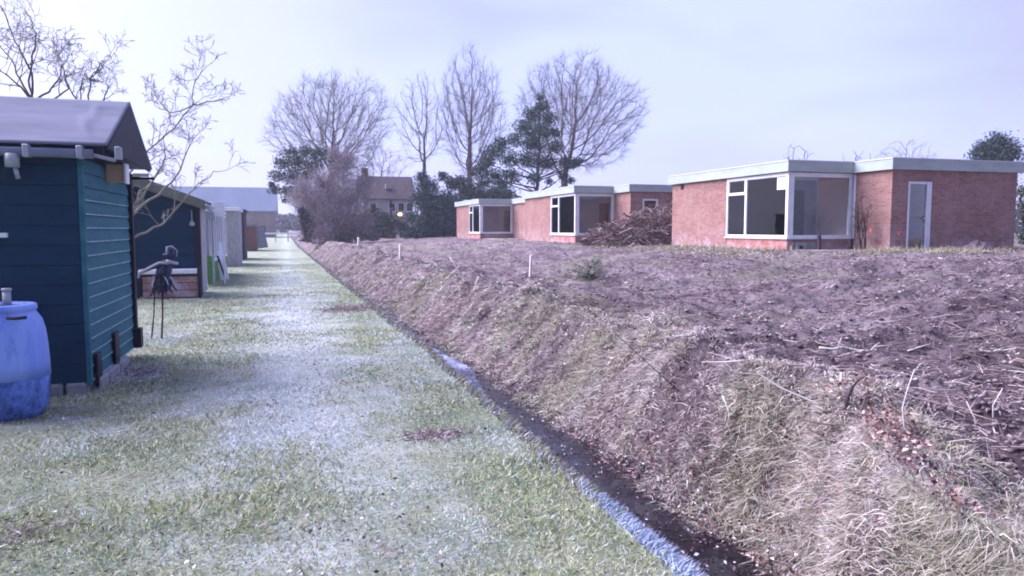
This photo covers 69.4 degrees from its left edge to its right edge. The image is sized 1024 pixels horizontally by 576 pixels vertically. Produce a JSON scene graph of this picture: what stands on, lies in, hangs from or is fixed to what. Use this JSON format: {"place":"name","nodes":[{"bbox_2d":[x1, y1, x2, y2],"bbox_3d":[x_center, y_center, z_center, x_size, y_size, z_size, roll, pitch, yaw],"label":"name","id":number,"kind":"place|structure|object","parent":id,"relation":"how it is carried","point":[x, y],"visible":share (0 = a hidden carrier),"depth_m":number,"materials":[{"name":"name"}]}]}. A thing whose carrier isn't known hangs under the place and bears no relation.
{"place":"outdoors","nodes":[
{"label":"outdoors","id":0,"kind":"place"},
{"bbox_2d":[168,186,277,237],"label":"barn","id":1,"kind":"structure","parent":0,"point":[260,205],"depth_m":141.46,"materials":[{"name":"brick"}]},
{"bbox_2d":[0,230,686,575],"bbox_3d":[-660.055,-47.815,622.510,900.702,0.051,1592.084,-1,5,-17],"label":"lawn","id":2,"kind":"structure","parent":0,"point":[282,251],"depth_m":4.94,"materials":[{"name":"green plant"}]},
{"bbox_2d":[0,288,50,422],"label":"barrel","id":3,"kind":"object","parent":2,"relation":"on","point":[25,377],"visible":1,"depth_m":6.00,"materials":[{"name":"blue plastic"}]},
{"bbox_2d":[0,0,101,98],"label":"fruit tree","id":4,"kind":"object","parent":2,"relation":"on","point":[31,87],"visible":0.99,"depth_m":14.10,"materials":[{"name":"brown plant"}]},
{"bbox_2d":[0,96,154,396],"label":"shed","id":5,"kind":"structure","parent":2,"relation":"on","point":[67,253],"depth_m":6.99,"materials":[{"name":"teal paint"}]},
{"bbox_2d":[23,29,135,100],"bbox_3d":[-9.008,-2.632,15.766,1.942,5.856,1.810,-1,5,-17],"label":"fruit tree","id":6,"kind":"object","parent":2,"relation":"on","point":[94,80],"visible":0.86,"depth_m":15.58,"materials":[{"name":"brown plant"}]},
{"bbox_2d":[137,245,179,338],"bbox_3d":[-5.010,0.069,10.493,0.344,1.346,0.514,4,6,43],"label":"scarecrow","id":7,"kind":"object","parent":2,"relation":"on","point":[163,281],"visible":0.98,"depth_m":10.46,"materials":[{"name":"black fabric"}]},
{"bbox_2d":[136,267,201,298],"bbox_3d":[-7.702,-0.116,16.647,1.334,0.700,0.460,-1,5,-17],"label":"planter","id":8,"kind":"object","parent":2,"relation":"on","point":[187,281],"visible":0.78,"depth_m":16.57,"materials":[{"name":"brown wood"}]},
{"bbox_2d":[132,175,214,295],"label":"shed","id":9,"kind":"structure","parent":2,"relation":"on","point":[182,230],"depth_m":16.80,"materials":[{"name":"black paint"}]},
{"bbox_2d":[129,34,255,237],"bbox_3d":[-5.022,-1.602,11.339,2.066,4.510,2.554,-1,5,-17],"label":"fruit tree","id":10,"kind":"object","parent":2,"relation":"on","point":[138,200],"visible":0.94,"depth_m":11.40,"materials":[{"name":"brown plant"}]},
{"bbox_2d":[205,212,214,285],"bbox_3d":[-8.269,-1.072,20.294,0.237,2.029,0.090,-1,5,-17],"label":"board","id":11,"kind":"object","parent":2,"relation":"on","point":[209,215],"visible":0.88,"depth_m":20.25,"materials":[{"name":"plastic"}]},
{"bbox_2d":[207,253,214,285],"bbox_3d":[-8.410,-0.499,20.212,0.520,0.900,0.070,-1,5,-17],"label":"screen","id":12,"kind":"object","parent":2,"relation":"on","point":[210,274],"visible":0.45,"depth_m":20.24,"materials":[{"name":"green plastic"}]},
{"bbox_2d":[205,204,227,284],"bbox_3d":[-9.901,-1.559,23.012,1.610,2.530,6.300,-1,5,-17],"label":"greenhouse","id":13,"kind":"object","parent":2,"relation":"on","point":[218,231],"visible":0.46,"depth_m":22.57,"materials":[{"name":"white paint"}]},
{"bbox_2d":[209,201,225,284],"bbox_3d":[-8.230,-1.252,20.711,0.414,2.321,0.090,-1,5,-17],"label":"board","id":14,"kind":"object","parent":2,"relation":"on","point":[218,210],"visible":0.75,"depth_m":20.65,"materials":[{"name":"white paint"}]},
{"bbox_2d":[217,256,226,280],"bbox_3d":[-8.741,-0.587,22.291,0.450,0.779,0.071,3,5,34],"label":"bar","id":15,"kind":"object","parent":2,"relation":"on","point":[219,261],"visible":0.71,"depth_m":22.29,"materials":[{"name":"black paint"}]},
{"bbox_2d":[218,242,228,279],"bbox_3d":[-9.033,-0.824,22.969,0.235,1.191,1.307,-3,5,-31],"label":"plank","id":16,"kind":"object","parent":2,"relation":"on","point":[220,253],"visible":0.44,"depth_m":22.86,"materials":[{"name":"white paint"}]},
{"bbox_2d":[205,207,242,265],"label":"shed","id":17,"kind":"structure","parent":2,"relation":"on","point":[234,236],"depth_m":30.89,"materials":[{"name":"white paint"}]},
{"bbox_2d":[0,302,483,561],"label":"leaf litter","id":18,"kind":"object","parent":2,"relation":"on","point":[136,373],"visible":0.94,"depth_m":5.56,"materials":[{"name":"brown plant"}]},
{"bbox_2d":[241,209,247,258],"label":"shed","id":19,"kind":"structure","parent":2,"relation":"on","point":[244,234],"depth_m":37.63,"materials":[{"name":"black paint"}]},
{"bbox_2d":[247,225,259,250],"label":"shed","id":20,"kind":"structure","parent":2,"relation":"on","point":[252,237],"depth_m":52.79,"materials":[{"name":"brown wood"}]},
{"bbox_2d":[252,223,263,247],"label":"panel","id":21,"kind":"object","parent":2,"relation":"on","point":[260,243],"visible":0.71,"depth_m":60.58,"materials":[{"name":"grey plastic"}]},
{"bbox_2d":[260,227,267,247],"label":"panel","id":22,"kind":"object","parent":2,"relation":"on","point":[264,240],"visible":0.64,"depth_m":62.58,"materials":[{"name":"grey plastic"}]},
{"bbox_2d":[265,232,300,241],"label":"fence","id":23,"kind":"object","parent":2,"relation":"on","point":[275,233],"visible":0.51,"depth_m":90.61,"materials":[{"name":"white paint"}]},
{"bbox_2d":[0,284,646,575],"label":"fallen leaves","id":24,"kind":"object","parent":2,"relation":"on","point":[297,536],"visible":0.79,"depth_m":4.11,"materials":[{"name":"brown plant"}]},
{"bbox_2d":[426,345,484,393],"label":"water","id":25,"kind":"structure","parent":0,"point":[464,371],"depth_m":9.45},
{"bbox_2d":[0,0,1023,229],"label":"sky","id":26,"kind":"structure","parent":0,"point":[731,83],"materials":[{"name":"white"}]},
{"bbox_2d":[309,255,781,575],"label":"ditch water","id":27,"kind":"structure","parent":0,"point":[626,495],"depth_m":5.58,"materials":[{"name":"black liquid"}]},
{"bbox_2d":[286,230,1023,575],"bbox_3d":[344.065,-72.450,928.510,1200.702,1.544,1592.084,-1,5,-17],"label":"field","id":28,"kind":"structure","parent":0,"point":[786,294],"depth_m":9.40,"materials":[{"name":"brown plant"}]},
{"bbox_2d":[265,142,334,205],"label":"holly tree","id":29,"kind":"object","parent":28,"relation":"on","point":[305,153],"visible":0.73,"depth_m":71.88,"materials":[{"name":"green plant"}]},
{"bbox_2d":[296,206,311,241],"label":"ivy bush","id":30,"kind":"object","parent":28,"relation":"on","point":[302,212],"visible":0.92,"depth_m":57.82,"materials":[{"name":"green plant"}]},
{"bbox_2d":[253,64,399,187],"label":"tree","id":31,"kind":"object","parent":28,"relation":"on","point":[323,141],"visible":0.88,"depth_m":75.69,"materials":[{"name":"brown plant"}]},
{"bbox_2d":[283,144,390,246],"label":"thicket","id":32,"kind":"object","parent":28,"relation":"on","point":[327,204],"visible":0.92,"depth_m":59.34,"materials":[{"name":"brown plant"}]},
{"bbox_2d":[328,219,380,240],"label":"bush","id":33,"kind":"object","parent":28,"relation":"on","point":[371,236],"visible":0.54,"depth_m":59.67,"materials":[{"name":"brown plant"}]},
{"bbox_2d":[354,135,409,176],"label":"tree","id":34,"kind":"object","parent":28,"relation":"on","point":[381,170],"visible":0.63,"depth_m":99.50,"materials":[{"name":"brown plant"}]},
{"bbox_2d":[350,205,416,238],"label":"evergreen bush","id":35,"kind":"object","parent":28,"relation":"on","point":[387,222],"visible":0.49,"depth_m":69.68,"materials":[{"name":"green plant"}]},
{"bbox_2d":[357,168,415,234],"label":"house","id":36,"kind":"structure","parent":28,"relation":"on","point":[392,197],"depth_m":88.04,"materials":[{"name":"ceramic"}]},
{"bbox_2d":[388,203,395,211],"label":"window","id":37,"kind":"structure","parent":36,"relation":"in","point":[393,204],"depth_m":87.56,"materials":[{"name":"white paint"}]},
{"bbox_2d":[397,203,404,211],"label":"window","id":38,"kind":"structure","parent":36,"relation":"in","point":[400,206],"depth_m":87.84,"materials":[{"name":"white paint"}]},
{"bbox_2d":[406,203,412,211],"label":"window","id":39,"kind":"structure","parent":36,"relation":"in","point":[409,210],"depth_m":88.12,"materials":[{"name":"white paint"}]},
{"bbox_2d":[399,244,401,258],"bbox_3d":[-3.624,-1.102,23.950,0.069,0.629,0.069,4,4,41],"label":"stake","id":40,"kind":"object","parent":28,"relation":"on","point":[400,251],"visible":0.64,"depth_m":23.92,"materials":[{"name":"white wood"}]},
{"bbox_2d":[390,69,451,210],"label":"tree","id":41,"kind":"object","parent":28,"relation":"on","point":[418,131],"visible":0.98,"depth_m":81.59,"materials":[{"name":"brown plant"}]},
{"bbox_2d":[400,170,467,238],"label":"hedge","id":42,"kind":"object","parent":28,"relation":"on","point":[433,219],"visible":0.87,"depth_m":63.41,"materials":[{"name":"green plant"}]},
{"bbox_2d":[449,257,462,282],"bbox_3d":[-1.067,-0.338,14.185,0.278,0.520,0.025,1,5,9],"label":"stick","id":43,"kind":"object","parent":28,"relation":"on","point":[456,269],"visible":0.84,"depth_m":14.18,"materials":[{"name":"brown wood"}]},
{"bbox_2d":[430,39,512,199],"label":"tree","id":44,"kind":"object","parent":28,"relation":"on","point":[469,126],"visible":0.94,"depth_m":74.42,"materials":[{"name":"brown plant"}]},
{"bbox_2d":[434,171,522,200],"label":"evergreen bush","id":45,"kind":"object","parent":28,"relation":"on","point":[460,183],"visible":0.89,"depth_m":65.61,"materials":[{"name":"green plant"}]},
{"bbox_2d":[454,198,524,238],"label":"bungalow","id":46,"kind":"object","parent":28,"relation":"on","point":[491,218],"visible":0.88,"depth_m":52.77,"materials":[{"name":"red brick"}]},
{"bbox_2d":[469,204,480,233],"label":"window","id":47,"kind":"structure","parent":46,"relation":"in","point":[474,210],"depth_m":52.50,"materials":[{"name":"white paint"}]},
{"bbox_2d":[480,204,512,233],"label":"window","id":48,"kind":"structure","parent":46,"relation":"in","point":[511,205],"depth_m":51.51,"materials":[{"name":"white paint"}]},
{"bbox_2d":[313,259,708,575],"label":"lip grass","id":49,"kind":"structure","parent":28,"relation":"on","point":[672,557],"depth_m":4.63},
{"bbox_2d":[465,92,584,197],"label":"pine tree","id":50,"kind":"object","parent":28,"relation":"on","point":[540,129],"visible":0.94,"depth_m":67.83,"materials":[{"name":"green plant"}]},
{"bbox_2d":[529,255,532,276],"bbox_3d":[0.455,-0.455,18.223,0.053,0.718,0.053,-1,7,-32],"label":"stake","id":51,"kind":"object","parent":28,"relation":"on","point":[530,267],"visible":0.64,"depth_m":18.20,"materials":[{"name":"white wood"}]},
{"bbox_2d":[511,45,655,186],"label":"tree","id":52,"kind":"object","parent":28,"relation":"on","point":[575,128],"visible":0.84,"depth_m":74.80,"materials":[{"name":"brown plant"}]},
{"bbox_2d":[565,254,607,278],"bbox_3d":[1.694,-0.370,16.289,0.940,0.760,0.676,-1,5,-17],"label":"shrub","id":53,"kind":"object","parent":28,"relation":"on","point":[588,275],"visible":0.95,"depth_m":16.25,"materials":[{"name":"green plant"}]},
{"bbox_2d":[522,184,672,242],"bbox_3d":[5.520,-3.700,39.787,7.290,3.125,9.960,-1,5,-17],"label":"bungalow","id":54,"kind":"object","parent":28,"relation":"on","point":[566,214],"visible":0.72,"depth_m":37.67,"materials":[{"name":"red brick"}]},
{"bbox_2d":[550,193,576,235],"bbox_3d":[2.574,-3.694,37.468,0.134,2.040,3.550,-1,5,-17],"label":"window","id":55,"kind":"structure","parent":54,"relation":"in","point":[563,207],"depth_m":37.31,"materials":[{"name":"white paint"}]},
{"bbox_2d":[575,193,614,235],"bbox_3d":[4.042,-3.588,36.133,2.071,2.040,0.130,-1,5,-17],"label":"window","id":56,"kind":"structure","parent":54,"relation":"in","point":[578,194],"depth_m":35.98,"materials":[{"name":"white paint"}]},
{"bbox_2d":[642,199,657,214],"bbox_3d":[6.535,-3.832,35.037,0.800,0.760,0.080,-1,5,-17],"label":"window","id":57,"kind":"structure","parent":54,"relation":"in","point":[656,200],"depth_m":34.98,"materials":[{"name":"white paint"}]},
{"bbox_2d":[576,188,671,246],"bbox_3d":[4.997,-2.958,31.707,4.823,2.625,4.838,-1,5,-17],"label":"brush pile","id":58,"kind":"object","parent":28,"relation":"on","point":[633,230],"visible":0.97,"depth_m":30.41,"materials":[{"name":"wood"}]},
{"bbox_2d":[614,332,678,390],"bbox_3d":[1.059,0.580,5.780,0.492,0.475,0.218,-1,5,-17],"label":"branch","id":59,"kind":"object","parent":28,"relation":"on","point":[648,363],"visible":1,"depth_m":5.79,"materials":[{"name":"brown plant"}]},
{"bbox_2d":[276,208,1023,232],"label":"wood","id":60,"kind":"object","parent":28,"relation":"on","point":[285,222],"visible":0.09,"depth_m":188.71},
{"bbox_2d":[341,238,1023,476],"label":"loose twigs","id":61,"kind":"object","parent":28,"relation":"on","point":[937,394],"visible":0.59,"depth_m":5.96,"materials":[{"name":"brown wood"}]},
{"bbox_2d":[366,260,1009,575],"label":"bank leaves","id":62,"kind":"object","parent":28,"relation":"on","point":[869,417],"visible":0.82,"depth_m":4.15,"materials":[{"name":"brown plant"}]},
{"bbox_2d":[361,238,1023,538],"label":"dead weeds","id":63,"kind":"object","parent":28,"relation":"on","point":[956,403],"visible":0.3,"depth_m":5.72,"materials":[{"name":"brown plant"}]},
{"bbox_2d":[366,239,1023,521],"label":"soil clods","id":64,"kind":"object","parent":28,"relation":"on","point":[1009,437],"visible":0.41,"depth_m":6.92,"materials":[{"name":"brown soil"}]},
{"bbox_2d":[722,396,730,422],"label":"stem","id":65,"kind":"object","parent":28,"relation":"on","point":[727,408],"visible":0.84,"depth_m":5.07,"materials":[{"name":"beige plant"}]},
{"bbox_2d":[785,143,812,159],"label":"tree","id":66,"kind":"object","parent":28,"relation":"on","point":[802,148],"visible":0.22,"depth_m":69.75,"materials":[{"name":"brown plant"}]},
{"bbox_2d":[586,242,1023,259],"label":"rough grass","id":67,"kind":"structure","parent":28,"relation":"on","point":[917,249],"depth_m":21.38,"materials":[{"name":"beige plant"}]},
{"bbox_2d":[806,427,829,446],"bbox_3d":[1.699,0.828,4.106,0.134,0.112,0.013,0,5,5],"label":"stem","id":68,"kind":"object","parent":28,"relation":"on","point":[818,434],"visible":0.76,"depth_m":4.10,"materials":[{"name":"beige plant"}]},
{"bbox_2d":[839,372,842,382],"bbox_3d":[2.030,0.584,4.567,0.015,0.133,0.015,-6,8,-41],"label":"stake","id":69,"kind":"object","parent":28,"relation":"on","point":[841,376],"visible":0.43,"depth_m":4.56,"materials":[{"name":"white wood"}]},
{"bbox_2d":[668,157,1023,250],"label":"bungalow","id":70,"kind":"object","parent":28,"relation":"on","point":[934,203],"visible":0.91,"depth_m":23.12,"materials":[{"name":"red brick"}]},
{"bbox_2d":[724,172,790,238],"bbox_3d":[7.977,-2.643,24.213,0.134,2.040,3.400,-1,5,-17],"label":"window","id":71,"kind":"structure","parent":70,"relation":"in","point":[757,207],"depth_m":24.05,"materials":[{"name":"white paint"}]},
{"bbox_2d":[817,235,820,249],"bbox_3d":[9.338,-1.297,22.492,0.099,0.632,0.100,-1,5,-17],"label":"post","id":72,"kind":"object","parent":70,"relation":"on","point":[818,242],"visible":0.58,"depth_m":22.45,"materials":[{"name":"grey wood"}]},
{"bbox_2d":[788,172,853,238],"bbox_3d":[9.596,-2.546,23.002,2.431,2.040,0.130,-1,5,-17],"label":"window","id":73,"kind":"structure","parent":70,"relation":"in","point":[850,177],"depth_m":23.06,"materials":[{"name":"white paint"}]},
{"bbox_2d":[906,181,931,249],"bbox_3d":[12.204,-2.147,22.197,0.860,2.070,0.130,-1,5,-17],"label":"door","id":74,"kind":"structure","parent":70,"relation":"in","point":[928,189],"depth_m":22.24,"materials":[{"name":"white paint"}]},
{"bbox_2d":[831,377,863,447],"bbox_3d":[1.863,0.696,4.097,0.214,0.396,0.040,-1,5,-17],"label":"stem","id":75,"kind":"object","parent":28,"relation":"on","point":[846,403],"visible":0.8,"depth_m":4.08,"materials":[{"name":"brown plant"}]},
{"bbox_2d":[819,338,879,350],"bbox_3d":[3.111,0.519,6.787,0.585,0.137,0.062,0,5,-5],"label":"branch","id":76,"kind":"object","parent":28,"relation":"on","point":[827,348],"visible":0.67,"depth_m":6.78,"materials":[{"name":"brown wood"}]},
{"bbox_2d":[852,192,873,249],"bbox_3d":[10.537,-1.976,22.247,0.835,1.834,0.632,-1,5,-17],"label":"sapling","id":77,"kind":"object","parent":28,"relation":"on","point":[864,229],"visible":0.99,"depth_m":22.33,"materials":[{"name":"brown plant"}]},
{"bbox_2d":[873,139,939,158],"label":"tree","id":78,"kind":"object","parent":28,"relation":"on","point":[906,151],"visible":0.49,"depth_m":69.82,"materials":[{"name":"brown plant"}]},
{"bbox_2d":[902,361,924,443],"bbox_3d":[1.940,0.555,3.550,0.142,0.399,0.041,-2,5,-21],"label":"stem","id":79,"kind":"object","parent":28,"relation":"on","point":[905,398],"visible":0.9,"depth_m":3.54,"materials":[{"name":"beige plant"}]},
{"bbox_2d":[907,344,930,351],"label":"branch","id":80,"kind":"object","parent":28,"relation":"on","point":[918,347],"visible":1,"depth_m":7.03,"materials":[{"name":"brown wood"}]},
{"bbox_2d":[966,401,977,430],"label":"stem","id":81,"kind":"object","parent":28,"relation":"on","point":[975,421],"visible":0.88,"depth_m":4.00,"materials":[{"name":"beige plant"}]},
{"bbox_2d":[958,240,995,250],"bbox_3d":[13.654,-1.150,21.824,2.200,0.541,1.100,-1,5,-17],"label":"soil heap","id":82,"kind":"object","parent":28,"relation":"on","point":[975,243],"visible":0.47,"depth_m":21.66,"materials":[{"name":"brown soil"}]},
{"bbox_2d":[948,322,1021,337],"bbox_3d":[4.737,0.425,7.294,0.776,0.165,0.222,0,5,-6],"label":"branch","id":83,"kind":"object","parent":28,"relation":"on","point":[999,332],"visible":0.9,"depth_m":7.35,"materials":[{"name":"brown plant"}]},
{"bbox_2d":[963,129,1023,197],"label":"conifer","id":84,"kind":"object","parent":28,"relation":"on","point":[989,148],"visible":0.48,"depth_m":61.52,"materials":[{"name":"green plant"}]},
{"bbox_2d":[992,388,1002,421],"bbox_3d":[2.653,0.645,4.046,0.061,0.196,0.015,-1,5,-17],"label":"stem","id":85,"kind":"object","parent":28,"relation":"on","point":[994,403],"visible":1,"depth_m":4.04,"materials":[{"name":"beige plant"}]},
{"bbox_2d":[1014,183,1023,244],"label":"evergreen bush","id":86,"kind":"object","parent":28,"relation":"on","point":[1019,233],"visible":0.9,"depth_m":31.01,"materials":[{"name":"green plant"}]}
]}

